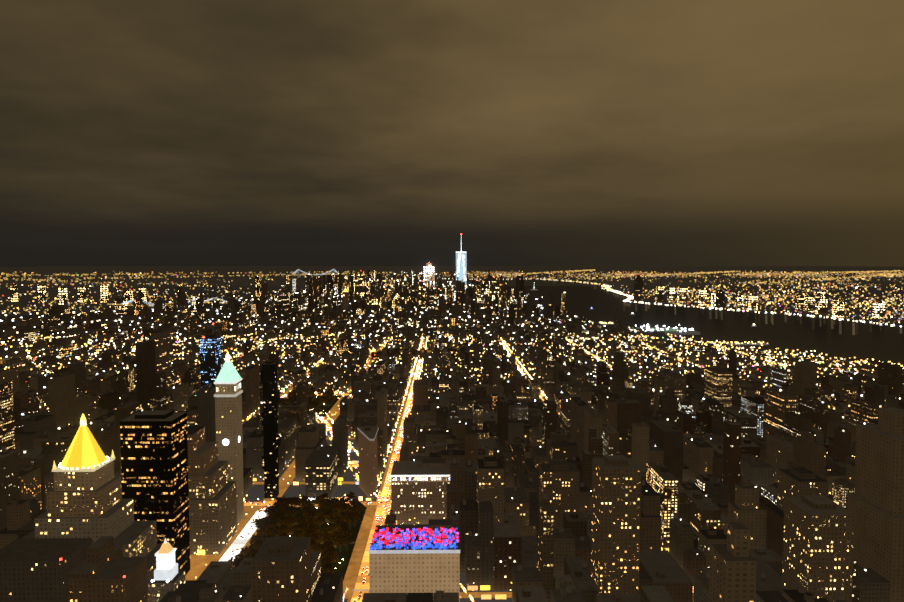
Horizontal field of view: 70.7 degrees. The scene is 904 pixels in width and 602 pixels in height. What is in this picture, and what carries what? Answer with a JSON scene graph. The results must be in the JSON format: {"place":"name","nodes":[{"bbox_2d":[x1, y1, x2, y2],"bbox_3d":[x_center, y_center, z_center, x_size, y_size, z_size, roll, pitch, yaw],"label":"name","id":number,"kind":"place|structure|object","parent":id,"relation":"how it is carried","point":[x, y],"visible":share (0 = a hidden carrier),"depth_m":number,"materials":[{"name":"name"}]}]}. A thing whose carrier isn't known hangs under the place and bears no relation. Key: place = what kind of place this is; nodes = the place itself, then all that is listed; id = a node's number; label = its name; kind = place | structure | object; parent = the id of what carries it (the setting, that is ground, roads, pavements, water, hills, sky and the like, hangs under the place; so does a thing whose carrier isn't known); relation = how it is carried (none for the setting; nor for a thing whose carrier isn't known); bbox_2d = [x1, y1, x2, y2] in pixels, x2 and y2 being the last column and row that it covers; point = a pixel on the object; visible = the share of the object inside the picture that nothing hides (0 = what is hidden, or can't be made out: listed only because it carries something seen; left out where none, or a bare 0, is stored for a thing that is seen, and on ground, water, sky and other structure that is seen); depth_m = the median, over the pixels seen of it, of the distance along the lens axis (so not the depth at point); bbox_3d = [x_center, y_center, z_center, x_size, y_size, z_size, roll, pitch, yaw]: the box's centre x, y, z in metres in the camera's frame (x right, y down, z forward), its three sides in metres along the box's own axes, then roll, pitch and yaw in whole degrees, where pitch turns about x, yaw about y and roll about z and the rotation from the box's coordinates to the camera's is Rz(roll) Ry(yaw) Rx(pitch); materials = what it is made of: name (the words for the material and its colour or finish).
{"place":"outdoors","nodes":[
{"label":"outdoors","id":0,"kind":"place"},
{"bbox_2d":[200,323,280,497],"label":"skyscrapers","id":1,"kind":"structure","parent":0,"point":[210,357],"depth_m":875.35,"materials":[{"name":"black glass"}]},
{"bbox_2d":[0,323,785,601],"bbox_3d":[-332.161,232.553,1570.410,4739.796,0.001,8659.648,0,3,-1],"label":"streets","id":2,"kind":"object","parent":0,"point":[198,566],"depth_m":785.54,"materials":[{"name":"orange asphalt"}]},
{"bbox_2d":[23,414,173,581],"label":"pyramid-roofed skyscraper","id":3,"kind":"structure","parent":2,"relation":"on","point":[84,498],"depth_m":551.11,"materials":[{"name":"beige stone"}]},
{"bbox_2d":[120,410,189,574],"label":"skyscraper","id":4,"kind":"structure","parent":2,"relation":"on","point":[154,461],"depth_m":628.56,"materials":[{"name":"black glass"}]},
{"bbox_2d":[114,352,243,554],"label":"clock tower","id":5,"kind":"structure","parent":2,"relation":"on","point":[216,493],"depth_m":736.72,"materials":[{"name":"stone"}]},
{"bbox_2d":[245,507,366,579],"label":"park ground","id":6,"kind":"structure","parent":2,"relation":"on","point":[342,563],"depth_m":731.97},
{"bbox_2d":[229,491,364,572],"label":"park trees","id":7,"kind":"object","parent":6,"relation":"on","point":[275,522],"visible":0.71,"depth_m":752.57,"materials":[{"name":"green plant"}]},
{"bbox_2d":[290,395,341,416],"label":"park paths","id":8,"kind":"structure","parent":2,"relation":"on","point":[327,409],"depth_m":1435.94,"materials":[{"name":"grey concrete"}]},
{"bbox_2d":[280,387,335,412],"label":"trees","id":9,"kind":"object","parent":8,"relation":"on","point":[328,398],"visible":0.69,"depth_m":1458.43,"materials":[{"name":"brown plant"}]},
{"bbox_2d":[228,344,541,601],"bbox_3d":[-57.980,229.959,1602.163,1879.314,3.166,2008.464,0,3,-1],"label":"traffic","id":10,"kind":"object","parent":2,"relation":"on","point":[395,450],"visible":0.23,"depth_m":875.19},
{"bbox_2d":[370,352,455,359],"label":"washington square park","id":11,"kind":"structure","parent":2,"relation":"on","point":[420,356],"depth_m":2236.75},
{"bbox_2d":[371,347,457,357],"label":"washington square park trees","id":12,"kind":"object","parent":11,"relation":"on","point":[396,351],"visible":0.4,"depth_m":2262.22,"materials":[{"name":"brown plant"}]},
{"bbox_2d":[0,318,902,601],"bbox_3d":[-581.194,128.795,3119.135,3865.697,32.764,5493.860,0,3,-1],"label":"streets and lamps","id":13,"kind":"object","parent":2,"relation":"on","point":[292,490],"depth_m":947.62,"materials":[{"name":"asphalt"}]},
{"bbox_2d":[357,426,378,500],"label":"flatiron building","id":14,"kind":"structure","parent":13,"relation":"on","point":[368,474],"depth_m":889.21,"materials":[{"name":"beige stone"}]},
{"bbox_2d":[0,455,854,601],"bbox_3d":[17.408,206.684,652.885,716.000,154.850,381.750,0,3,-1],"label":"buildings","id":15,"kind":"structure","parent":13,"relation":"on","point":[818,542],"depth_m":537.01,"materials":[{"name":"concrete"}]},
{"bbox_2d":[0,270,903,601],"bbox_3d":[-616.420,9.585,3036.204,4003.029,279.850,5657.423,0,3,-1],"label":"city buildings","id":16,"kind":"structure","parent":2,"relation":"on","point":[714,462],"depth_m":1069.11,"materials":[{"name":"brown concrete"}]},
{"bbox_2d":[0,266,903,327],"bbox_3d":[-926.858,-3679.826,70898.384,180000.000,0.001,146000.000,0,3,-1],"label":"ground","id":17,"kind":"structure","parent":0,"point":[244,282],"depth_m":11727.55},
{"bbox_2d":[106,269,343,310],"bbox_3d":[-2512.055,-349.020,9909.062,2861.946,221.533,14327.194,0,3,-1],"label":"bridges","id":18,"kind":"structure","parent":17,"relation":"on","point":[297,271],"depth_m":4603.79,"materials":[{"name":"grey metal"}]},
{"bbox_2d":[10,233,884,318],"bbox_3d":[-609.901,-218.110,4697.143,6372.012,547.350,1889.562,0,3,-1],"label":"buildings","id":19,"kind":"structure","parent":17,"relation":"on","point":[817,303],"depth_m":4568.97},
{"bbox_2d":[0,277,903,366],"bbox_3d":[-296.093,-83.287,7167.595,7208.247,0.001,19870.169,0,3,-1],"label":"water","id":20,"kind":"structure","parent":0,"point":[885,344],"depth_m":3384.90,"materials":[{"name":"black liquid"}]},
{"bbox_2d":[0,269,903,362],"bbox_3d":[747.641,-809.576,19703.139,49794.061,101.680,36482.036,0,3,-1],"label":"distant lights","id":21,"kind":"object","parent":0,"point":[669,330],"visible":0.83,"depth_m":10009.22},
{"bbox_2d":[0,0,903,266],"label":"sky","id":22,"kind":"structure","parent":0,"point":[133,132],"materials":[{"name":"brown"}]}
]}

